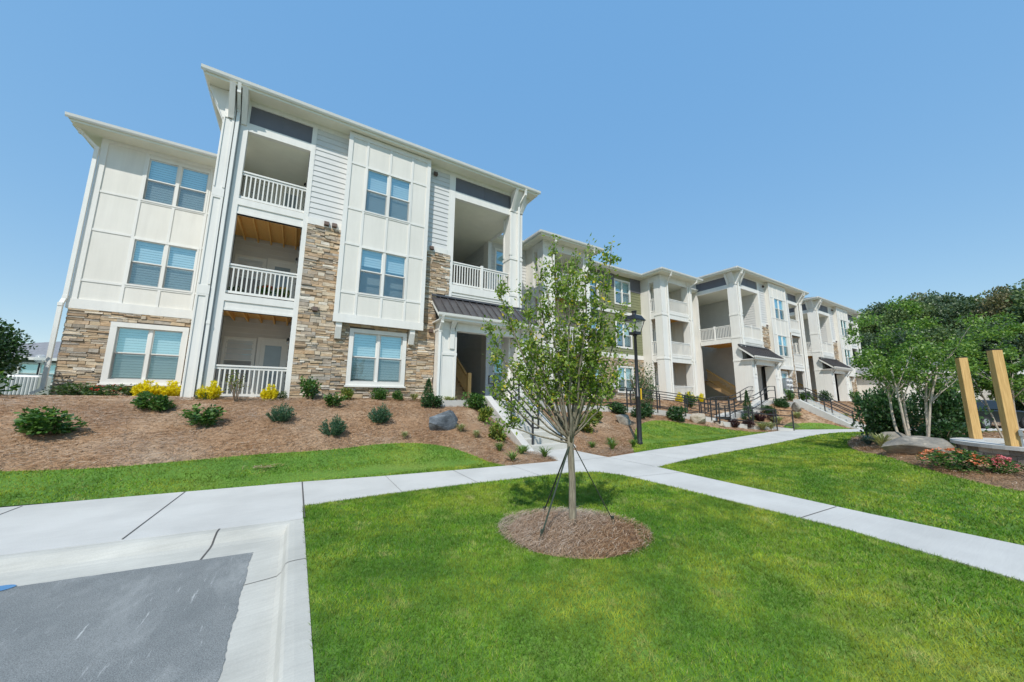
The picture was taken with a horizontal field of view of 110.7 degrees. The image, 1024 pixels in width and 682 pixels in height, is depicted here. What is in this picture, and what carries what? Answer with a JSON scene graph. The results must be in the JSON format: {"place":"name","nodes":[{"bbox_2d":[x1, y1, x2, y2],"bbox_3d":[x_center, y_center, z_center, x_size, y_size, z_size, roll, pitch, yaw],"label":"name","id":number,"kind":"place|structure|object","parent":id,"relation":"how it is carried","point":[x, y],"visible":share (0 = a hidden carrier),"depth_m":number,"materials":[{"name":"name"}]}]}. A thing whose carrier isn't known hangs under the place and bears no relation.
{"place":"outdoors","nodes":[
{"label":"outdoors","id":0,"kind":"place"},
{"bbox_2d":[0,552,252,681],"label":"parking asphalt","id":1,"kind":"structure","parent":0,"point":[168,623],"depth_m":2.67,"materials":[{"name":"grey asphalt"}]},
{"bbox_2d":[0,520,292,586],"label":"kerb","id":2,"kind":"structure","parent":1,"relation":"on","point":[29,568],"depth_m":3.73,"materials":[{"name":"concrete"}]},
{"bbox_2d":[217,519,314,681],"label":"kerb","id":3,"kind":"structure","parent":1,"relation":"on","point":[270,636],"depth_m":2.65,"materials":[{"name":"concrete"}]},
{"bbox_2d":[0,482,302,555],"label":"sidewalk slab","id":4,"kind":"structure","parent":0,"point":[33,528],"depth_m":4.67,"materials":[{"name":"concrete"}]},
{"bbox_2d":[0,442,504,505],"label":"lawn","id":5,"kind":"structure","parent":0,"point":[372,470],"depth_m":6.68,"materials":[{"name":"green plant"}]},
{"bbox_2d":[0,394,557,470],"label":"mulch bed","id":6,"kind":"object","parent":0,"point":[152,429],"visible":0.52,"depth_m":8.05,"materials":[{"name":"brown wood"}]},
{"bbox_2d":[0,318,37,380],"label":"evergreen bush","id":7,"kind":"object","parent":6,"relation":"on","point":[9,342],"visible":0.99,"depth_m":9.60,"materials":[{"name":"green plant"}]},
{"bbox_2d":[13,405,88,434],"bbox_3d":[-8.861,1.535,6.739,1.048,0.624,0.843,-1,-9,7],"label":"round shrub","id":8,"kind":"object","parent":6,"relation":"on","point":[34,421],"visible":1,"depth_m":6.61,"materials":[{"name":"green plant"}]},
{"bbox_2d":[39,382,92,395],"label":"rose bush","id":9,"kind":"object","parent":6,"relation":"on","point":[78,387],"visible":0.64,"depth_m":10.09,"materials":[{"name":"green plant"}]},
{"bbox_2d":[81,383,134,395],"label":"rose bush","id":10,"kind":"object","parent":6,"relation":"on","point":[123,390],"visible":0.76,"depth_m":10.35,"materials":[{"name":"green plant"}]},
{"bbox_2d":[129,379,161,395],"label":"golden shrub","id":11,"kind":"object","parent":6,"relation":"on","point":[136,389],"visible":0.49,"depth_m":10.52,"materials":[{"name":"yellow plant"}]},
{"bbox_2d":[129,391,176,411],"bbox_3d":[-8.466,1.431,8.332,0.848,0.524,0.721,6,-10,-31],"label":"round shrub","id":12,"kind":"object","parent":6,"relation":"on","point":[161,403],"visible":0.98,"depth_m":8.23,"materials":[{"name":"green plant"}]},
{"bbox_2d":[152,380,181,395],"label":"golden shrub","id":13,"kind":"object","parent":6,"relation":"on","point":[170,389],"visible":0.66,"depth_m":10.84,"materials":[{"name":"yellow plant"}]},
{"bbox_2d":[175,403,226,427],"bbox_3d":[-7.011,1.696,8.024,0.713,0.596,0.878,-4,-10,25],"label":"leafy shrub","id":14,"kind":"object","parent":6,"relation":"on","point":[209,417],"visible":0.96,"depth_m":7.99,"materials":[{"name":"green plant"}]},
{"bbox_2d":[260,383,278,400],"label":"golden shrub","id":15,"kind":"object","parent":6,"relation":"on","point":[269,393],"visible":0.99,"depth_m":10.27,"materials":[{"name":"yellow plant"}]},
{"bbox_2d":[265,403,296,421],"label":"spiky shrub","id":16,"kind":"object","parent":6,"relation":"on","point":[282,413],"visible":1,"depth_m":8.85,"materials":[{"name":"green plant"}]},
{"bbox_2d":[317,414,348,435],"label":"spiky shrub","id":17,"kind":"object","parent":6,"relation":"on","point":[338,429],"visible":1,"depth_m":8.71,"materials":[{"name":"green plant"}]},
{"bbox_2d":[323,391,346,407],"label":"leafy shrub","id":18,"kind":"object","parent":6,"relation":"on","point":[335,401],"visible":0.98,"depth_m":10.37,"materials":[{"name":"green plant"}]},
{"bbox_2d":[367,402,392,422],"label":"spiky shrub","id":19,"kind":"object","parent":6,"relation":"on","point":[381,415],"visible":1,"depth_m":9.84,"materials":[{"name":"green plant"}]},
{"bbox_2d":[429,410,457,430],"bbox_3d":[-2.107,2.443,10.493,0.603,0.784,1.048,-7,-12,41],"label":"boulder","id":20,"kind":"object","parent":6,"relation":"on","point":[447,420],"visible":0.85,"depth_m":10.27,"materials":[{"name":"grey stone"}]},
{"bbox_2d":[462,392,486,410],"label":"round shrub","id":21,"kind":"object","parent":6,"relation":"on","point":[477,400],"visible":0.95,"depth_m":12.46,"materials":[{"name":"green plant"}]},
{"bbox_2d":[477,405,493,422],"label":"lime shrub","id":22,"kind":"object","parent":6,"relation":"on","point":[485,413],"visible":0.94,"depth_m":11.49,"materials":[{"name":"green plant"}]},
{"bbox_2d":[0,374,1018,677],"bbox_3d":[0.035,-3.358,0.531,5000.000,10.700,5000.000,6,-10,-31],"label":"ground","id":23,"kind":"structure","parent":0,"point":[790,424],"depth_m":5.40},
{"bbox_2d":[1,374,51,394],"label":"white railing","id":24,"kind":"object","parent":23,"relation":"on","point":[30,382],"visible":0.64,"depth_m":12.20,"materials":[{"name":"white plastic"}]},
{"bbox_2d":[0,341,60,394],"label":"house","id":25,"kind":"structure","parent":23,"relation":"on","point":[39,353],"depth_m":28.51,"materials":[{"name":"white"}]},
{"bbox_2d":[16,362,55,384],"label":"window","id":26,"kind":"structure","parent":25,"relation":"in","point":[31,366],"depth_m":28.21,"materials":[{"name":"teal glass"}]},
{"bbox_2d":[29,63,811,400],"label":"apartment building","id":27,"kind":"structure","parent":23,"relation":"on","point":[383,259],"depth_m":12.69,"materials":[{"name":"beige paint"}]},
{"bbox_2d":[97,321,189,386],"bbox_3d":[-12.364,0.498,12.062,2.000,2.060,0.640,6,-10,-31],"label":"window","id":28,"kind":"structure","parent":27,"relation":"in","point":[141,352],"depth_m":11.92,"materials":[{"name":"white paint"}]},
{"bbox_2d":[124,237,198,292],"bbox_3d":[-12.342,-2.600,12.608,1.730,1.680,0.535,6,-10,-31],"label":"window","id":29,"kind":"structure","parent":27,"relation":"in","point":[154,264],"depth_m":12.45,"materials":[{"name":"glass"}]},
{"bbox_2d":[140,157,210,213],"bbox_3d":[-12.311,-5.612,13.084,1.730,1.660,0.535,6,-10,-31],"label":"window","id":30,"kind":"structure","parent":27,"relation":"in","point":[175,185],"depth_m":12.93,"materials":[{"name":"glass"}]},
{"bbox_2d":[219,336,256,384],"bbox_3d":[-9.693,0.692,12.503,0.940,1.660,0.100,6,-10,-31],"label":"window","id":31,"kind":"structure","parent":27,"relation":"in","point":[226,338],"depth_m":12.53,"materials":[{"name":"white paint"}]},
{"bbox_2d":[232,254,266,297],"bbox_3d":[-9.662,-2.301,12.976,0.940,1.660,0.100,6,-10,-31],"label":"window","id":32,"kind":"structure","parent":27,"relation":"in","point":[237,256],"depth_m":13.03,"materials":[{"name":"white paint"}]},
{"bbox_2d":[251,337,288,397],"bbox_3d":[-8.811,0.982,12.935,0.980,2.180,0.078,6,-10,-31],"label":"door","id":33,"kind":"structure","parent":27,"relation":"in","point":[271,352],"depth_m":12.97,"materials":[{"name":"white paint"}]},
{"bbox_2d":[266,258,296,301],"bbox_3d":[-8.780,-2.011,13.408,0.980,2.180,0.078,6,-10,-31],"label":"door","id":34,"kind":"structure","parent":27,"relation":"in","point":[273,264],"depth_m":13.51,"materials":[{"name":"white paint"}]},
{"bbox_2d":[276,185,304,209],"bbox_3d":[-8.759,-5.001,13.897,0.980,2.180,0.040,6,-10,-31],"label":"door","id":35,"kind":"structure","parent":27,"relation":"in","point":[279,186],"depth_m":13.99,"materials":[{"name":"white paint"}]},
{"bbox_2d":[344,328,406,387],"bbox_3d":[-4.815,0.653,12.546,2.000,1.980,0.635,6,-10,-31],"label":"window","id":36,"kind":"structure","parent":27,"relation":"in","point":[374,358],"depth_m":12.43,"materials":[{"name":"white paint"}]},
{"bbox_2d":[357,246,407,300],"bbox_3d":[-4.705,-2.343,12.772,1.620,1.690,0.535,6,-10,-31],"label":"window","id":37,"kind":"structure","parent":27,"relation":"in","point":[383,262],"depth_m":12.63,"materials":[{"name":"glass"}]},
{"bbox_2d":[363,167,411,222],"bbox_3d":[-4.674,-5.316,13.242,1.620,1.710,0.535,6,-10,-31],"label":"window","id":38,"kind":"structure","parent":27,"relation":"in","point":[389,192],"depth_m":13.09,"materials":[{"name":"glass"}]},
{"bbox_2d":[494,248,502,280],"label":"window","id":39,"kind":"structure","parent":27,"relation":"in","point":[498,260],"depth_m":19.86,"materials":[{"name":"glass"}]},
{"bbox_2d":[614,278,630,306],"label":"window","id":40,"kind":"structure","parent":27,"relation":"in","point":[620,286],"depth_m":24.93,"materials":[{"name":"glass"}]},
{"bbox_2d":[615,321,632,348],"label":"window","id":41,"kind":"structure","parent":27,"relation":"in","point":[625,343],"depth_m":24.47,"materials":[{"name":"white paint"}]},
{"bbox_2d":[617,366,633,392],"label":"window","id":42,"kind":"structure","parent":27,"relation":"in","point":[629,372],"depth_m":23.99,"materials":[{"name":"glass"}]},
{"bbox_2d":[774,298,784,320],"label":"window","id":43,"kind":"structure","parent":27,"relation":"in","point":[779,308],"depth_m":28.89,"materials":[{"name":"clear glass"}]},
{"bbox_2d":[778,335,788,356],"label":"window","id":44,"kind":"structure","parent":27,"relation":"in","point":[783,344],"depth_m":28.40,"materials":[{"name":"clear glass"}]},
{"bbox_2d":[484,396,575,452],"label":"concrete stairs","id":45,"kind":"structure","parent":23,"relation":"on","point":[521,438],"depth_m":11.62,"materials":[{"name":"white concrete"}]},
{"bbox_2d":[488,375,538,444],"bbox_3d":[-0.052,2.364,12.085,0.050,2.502,3.315,6,-10,-31],"label":"handrail","id":46,"kind":"object","parent":45,"relation":"attached to","point":[527,421],"visible":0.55,"depth_m":11.52,"materials":[{"name":"black metal"}]},
{"bbox_2d":[533,400,716,422],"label":"ramp","id":47,"kind":"structure","parent":23,"relation":"on","point":[687,416],"depth_m":17.26,"materials":[{"name":"concrete"}]},
{"bbox_2d":[540,385,699,412],"bbox_3d":[5.176,3.056,17.958,11.466,1.974,0.940,5,-10,-24],"label":"ramp railing","id":48,"kind":"object","parent":47,"relation":"on","point":[659,398],"visible":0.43,"depth_m":19.40,"materials":[{"name":"black metal"}]},
{"bbox_2d":[542,378,717,420],"bbox_3d":[5.731,2.890,16.875,10.787,1.974,0.889,5,-10,-24],"label":"ramp railing","id":49,"kind":"object","parent":47,"relation":"on","point":[684,400],"visible":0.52,"depth_m":18.08,"materials":[{"name":"black metal"}]},
{"bbox_2d":[715,400,774,419],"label":"ramp","id":50,"kind":"structure","parent":23,"relation":"on","point":[755,404],"depth_m":22.27,"materials":[{"name":"concrete"}]},
{"bbox_2d":[728,386,776,417],"bbox_3d":[14.634,3.683,21.609,6.776,2.009,0.400,7,-11,-35],"label":"ramp railing","id":51,"kind":"object","parent":50,"relation":"on","point":[734,402],"visible":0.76,"depth_m":22.18,"materials":[{"name":"black metal"}]},
{"bbox_2d":[721,421,793,430],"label":"ramp","id":52,"kind":"structure","parent":23,"relation":"on","point":[727,424],"depth_m":18.40,"materials":[{"name":"concrete"}]},
{"bbox_2d":[700,402,774,425],"bbox_3d":[12.544,4.159,19.664,4.498,1.482,0.154,2,-9,-8],"label":"ramp railing","id":53,"kind":"object","parent":52,"relation":"on","point":[701,407],"visible":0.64,"depth_m":19.73,"materials":[{"name":"black metal"}]},
{"bbox_2d":[718,402,794,430],"bbox_3d":[12.722,3.968,18.446,4.326,1.482,0.157,2,-9,-8],"label":"ramp railing","id":54,"kind":"object","parent":52,"relation":"on","point":[719,408],"visible":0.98,"depth_m":18.51,"materials":[{"name":"black metal"}]},
{"bbox_2d":[494,398,1020,456],"bbox_3d":[24.214,5.207,25.884,53.354,1.530,12.936,5,-10,-23],"label":"mulch bed","id":55,"kind":"object","parent":23,"relation":"on","point":[812,418],"visible":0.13,"depth_m":17.40,"materials":[{"name":"brown wood"}]},
{"bbox_2d":[624,360,657,403],"bbox_3d":[7.200,2.346,19.470,1.893,2.623,1.811,-7,-12,40],"label":"evergreen tree","id":56,"kind":"object","parent":55,"relation":"on","point":[642,378],"visible":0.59,"depth_m":19.42,"materials":[{"name":"green plant"}]},
{"bbox_2d":[789,296,863,400],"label":"apartment building","id":57,"kind":"structure","parent":23,"relation":"on","point":[826,327],"depth_m":34.58,"materials":[{"name":"white paint"}]},
{"bbox_2d":[793,399,865,428],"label":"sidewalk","id":58,"kind":"structure","parent":23,"relation":"on","point":[815,408],"depth_m":21.76,"materials":[{"name":"white concrete"}]},
{"bbox_2d":[849,308,879,334],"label":"tree","id":59,"kind":"object","parent":23,"relation":"on","point":[872,329],"visible":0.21,"depth_m":61.27,"materials":[{"name":"green plant"}]},
{"bbox_2d":[852,332,894,367],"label":"tree","id":60,"kind":"object","parent":23,"relation":"on","point":[868,338],"visible":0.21,"depth_m":52.75,"materials":[{"name":"green plant"}]},
{"bbox_2d":[861,302,892,317],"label":"tree","id":61,"kind":"object","parent":23,"relation":"on","point":[878,307],"visible":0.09,"depth_m":63.49,"materials":[{"name":"green plant"}]},
{"bbox_2d":[874,294,937,337],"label":"tree","id":62,"kind":"object","parent":23,"relation":"on","point":[893,317],"visible":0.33,"depth_m":56.19,"materials":[{"name":"green plant"}]},
{"bbox_2d":[871,327,940,360],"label":"tree","id":63,"kind":"object","parent":23,"relation":"on","point":[900,340],"visible":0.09,"depth_m":48.80,"materials":[{"name":"green plant"}]},
{"bbox_2d":[856,358,994,412],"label":"house","id":64,"kind":"structure","parent":23,"relation":"on","point":[862,385],"depth_m":35.26,"materials":[{"name":"beige paint"}]},
{"bbox_2d":[846,430,1023,490],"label":"mulch bed","id":65,"kind":"object","parent":23,"relation":"on","point":[989,481],"visible":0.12,"depth_m":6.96,"materials":[{"name":"brown wood"}]},
{"bbox_2d":[850,385,924,436],"bbox_3d":[13.725,2.699,12.921,2.002,2.246,2.044,6,-10,-31],"label":"laurel bush","id":66,"kind":"object","parent":65,"relation":"on","point":[878,419],"visible":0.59,"depth_m":12.74,"materials":[{"name":"green plant"}]},
{"bbox_2d":[881,436,956,454],"bbox_3d":[9.828,2.668,8.614,1.425,0.691,0.738,0,-2,23],"label":"boulder","id":67,"kind":"object","parent":65,"relation":"on","point":[907,445],"visible":0.64,"depth_m":8.47,"materials":[{"name":"grey stone"}]},
{"bbox_2d":[843,295,995,436],"bbox_3d":[11.699,0.873,10.342,2.840,4.472,2.675,-7,-12,40],"label":"crape myrtle","id":68,"kind":"object","parent":65,"relation":"on","point":[898,362],"visible":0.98,"depth_m":10.18,"materials":[{"name":"green plant"}]},
{"bbox_2d":[912,420,967,445],"bbox_3d":[12.287,2.681,10.198,1.124,0.871,0.996,-2,-9,18],"label":"dark shrub","id":69,"kind":"object","parent":65,"relation":"on","point":[941,429],"visible":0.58,"depth_m":10.06,"materials":[{"name":"green plant"}]},
{"bbox_2d":[898,378,994,440],"bbox_3d":[13.673,2.200,11.158,1.734,2.183,1.757,0,-9,4],"label":"laurel bush","id":70,"kind":"object","parent":65,"relation":"on","point":[945,406],"visible":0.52,"depth_m":10.92,"materials":[{"name":"green plant"}]},
{"bbox_2d":[915,447,997,474],"bbox_3d":[9.052,2.433,7.226,0.953,0.485,1.113,6,-10,-31],"label":"flower bush","id":71,"kind":"object","parent":65,"relation":"on","point":[973,458],"visible":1,"depth_m":7.17,"materials":[{"name":"green plant"}]},
{"bbox_2d":[940,312,1023,437],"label":"crape myrtle","id":72,"kind":"object","parent":65,"relation":"on","point":[985,382],"visible":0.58,"depth_m":11.41,"materials":[{"name":"green plant"}]},
{"bbox_2d":[950,438,1023,465],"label":"seat wall","id":73,"kind":"structure","parent":65,"relation":"on","point":[990,446],"depth_m":7.66,"materials":[{"name":"grey stone"}]},
{"bbox_2d":[954,357,982,438],"bbox_3d":[11.448,1.409,8.873,0.164,2.022,0.164,-3,-10,23],"label":"wooden post","id":74,"kind":"object","parent":73,"relation":"on","point":[968,399],"visible":1,"depth_m":8.83,"materials":[{"name":"brown wood"}]},
{"bbox_2d":[985,349,1023,446],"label":"wooden post","id":75,"kind":"object","parent":73,"relation":"on","point":[1012,434],"visible":0.99,"depth_m":7.44,"materials":[{"name":"brown wood"}]},
{"bbox_2d":[981,454,1023,474],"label":"flower bush","id":76,"kind":"object","parent":65,"relation":"on","point":[1002,465],"visible":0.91,"depth_m":6.75,"materials":[{"name":"pink plant"}]},
{"bbox_2d":[906,321,980,363],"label":"tree","id":77,"kind":"object","parent":23,"relation":"on","point":[945,333],"visible":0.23,"depth_m":45.20,"materials":[{"name":"green plant"}]},
{"bbox_2d":[913,289,974,313],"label":"tree","id":78,"kind":"object","parent":23,"relation":"on","point":[942,299],"visible":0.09,"depth_m":56.62,"materials":[{"name":"green plant"}]},
{"bbox_2d":[922,295,990,332],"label":"tree","id":79,"kind":"object","parent":23,"relation":"on","point":[948,313],"visible":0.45,"depth_m":52.05,"materials":[{"name":"green plant"}]},
{"bbox_2d":[935,400,1023,427],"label":"parked car","id":80,"kind":"object","parent":23,"relation":"on","point":[992,405],"visible":0.3,"depth_m":21.59,"materials":[{"name":"black paint"}]},
{"bbox_2d":[946,322,1022,378],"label":"tree","id":81,"kind":"object","parent":23,"relation":"on","point":[985,344],"visible":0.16,"depth_m":40.63,"materials":[{"name":"green plant"}]},
{"bbox_2d":[968,286,1020,392],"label":"tree","id":82,"kind":"object","parent":23,"relation":"on","point":[995,303],"visible":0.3,"depth_m":48.12,"materials":[{"name":"green plant"}]},
{"bbox_2d":[980,318,1023,367],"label":"tree","id":83,"kind":"object","parent":23,"relation":"on","point":[1021,335],"visible":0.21,"depth_m":39.04,"materials":[{"name":"green plant"}]},
{"bbox_2d":[1000,281,1023,324],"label":"tree","id":84,"kind":"object","parent":23,"relation":"on","point":[1018,302],"visible":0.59,"depth_m":45.39,"materials":[{"name":"green plant"}]},
{"bbox_2d":[0,0,1023,342],"label":"sky","id":85,"kind":"structure","parent":0,"point":[853,154],"materials":[{"name":"blue"}]},
{"bbox_2d":[301,470,1023,681],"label":"lawn","id":86,"kind":"structure","parent":0,"point":[558,666],"depth_m":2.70,"materials":[{"name":"green plant"}]},
{"bbox_2d":[507,512,641,558],"bbox_3d":[0.755,2.282,4.341,1.739,0.100,1.668,6,-10,-31],"label":"mulch ring","id":87,"kind":"object","parent":86,"relation":"on","point":[580,556],"visible":0.39,"depth_m":4.00,"materials":[{"name":"brown wood"}]},
{"bbox_2d":[480,232,638,523],"bbox_3d":[0.579,0.365,4.516,2.066,3.946,1.141,0,-9,4],"label":"young tree","id":88,"kind":"object","parent":87,"relation":"on","point":[585,382],"visible":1,"depth_m":4.48,"materials":[{"name":"green plant"}]},
{"bbox_2d":[538,446,569,539],"bbox_3d":[0.534,1.772,4.225,0.575,1.092,0.050,8,-12,-39],"label":"guy strap","id":89,"kind":"object","parent":88,"relation":"attached to","point":[541,531],"visible":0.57,"depth_m":4.18,"materials":[{"name":"fabric"}]},
{"bbox_2d":[497,506,652,558],"bbox_3d":[0.759,2.244,4.340,1.918,0.188,1.872,6,-10,-31],"label":"pine straw","id":90,"kind":"object","parent":87,"relation":"on","point":[564,511],"visible":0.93,"depth_m":4.13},
{"bbox_2d":[302,428,1023,581],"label":"sidewalk","id":91,"kind":"structure","parent":0,"point":[1004,558],"depth_m":6.26,"materials":[{"name":"concrete"}]},
{"bbox_2d":[1,439,836,538],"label":"sidewalk joint","id":92,"kind":"object","parent":91,"relation":"on","point":[304,506],"visible":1,"depth_m":5.14,"materials":[{"name":"grey concrete"}]},
{"bbox_2d":[632,420,767,451],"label":"lawn","id":93,"kind":"structure","parent":0,"point":[680,439],"depth_m":15.06,"materials":[{"name":"green plant"}]},
{"bbox_2d":[624,310,645,444],"bbox_3d":[4.540,1.309,12.852,0.570,4.920,0.570,6,-10,-31],"label":"street lamp","id":94,"kind":"object","parent":93,"relation":"on","point":[637,318],"visible":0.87,"depth_m":12.81,"materials":[{"name":"black metal"}]},
{"bbox_2d":[666,406,687,421],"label":"dark shrub","id":95,"kind":"object","parent":93,"relation":"on","point":[673,411],"visible":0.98,"depth_m":17.34,"materials":[{"name":"green plant"}]},
{"bbox_2d":[786,423,846,429],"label":"lawn","id":96,"kind":"structure","parent":0,"point":[814,426],"depth_m":20.45,"materials":[{"name":"green plant"}]},
{"bbox_2d":[657,430,1023,544],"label":"lawn","id":97,"kind":"structure","parent":0,"point":[938,496],"depth_m":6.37,"materials":[{"name":"green plant"}]},
{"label":"mulch bed","id":98,"kind":"structure","parent":0,"visible":0},
{"bbox_2d":[577,414,597,432],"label":"lime shrub","id":99,"kind":"object","parent":98,"relation":"on","point":[588,425],"visible":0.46,"depth_m":13.00,"materials":[{"name":"green plant"}]},
{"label":"mulch bed","id":100,"kind":"structure","parent":0,"visible":0},
{"bbox_2d":[195,380,224,399],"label":"golden shrub","id":101,"kind":"object","parent":100,"relation":"on","point":[213,391],"visible":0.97,"depth_m":9.55,"materials":[{"name":"yellow plant"}]},
{"bbox_2d":[225,370,248,401],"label":"twiggy shrub","id":102,"kind":"object","parent":100,"relation":"on","point":[234,385],"visible":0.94,"depth_m":9.66,"materials":[{"name":"green plant"}]},
{"bbox_2d":[299,375,321,398],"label":"leafy shrub","id":103,"kind":"object","parent":100,"relation":"on","point":[310,386],"visible":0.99,"depth_m":10.75,"materials":[{"name":"green plant"}]},
{"bbox_2d":[420,393,444,407],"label":"dark shrub","id":104,"kind":"object","parent":100,"relation":"on","point":[431,400],"visible":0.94,"depth_m":11.77,"materials":[{"name":"green plant"}]},
{"bbox_2d":[488,423,506,441],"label":"lime shrub","id":105,"kind":"object","parent":100,"relation":"on","point":[498,435],"visible":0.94,"depth_m":10.31,"materials":[{"name":"green plant"}]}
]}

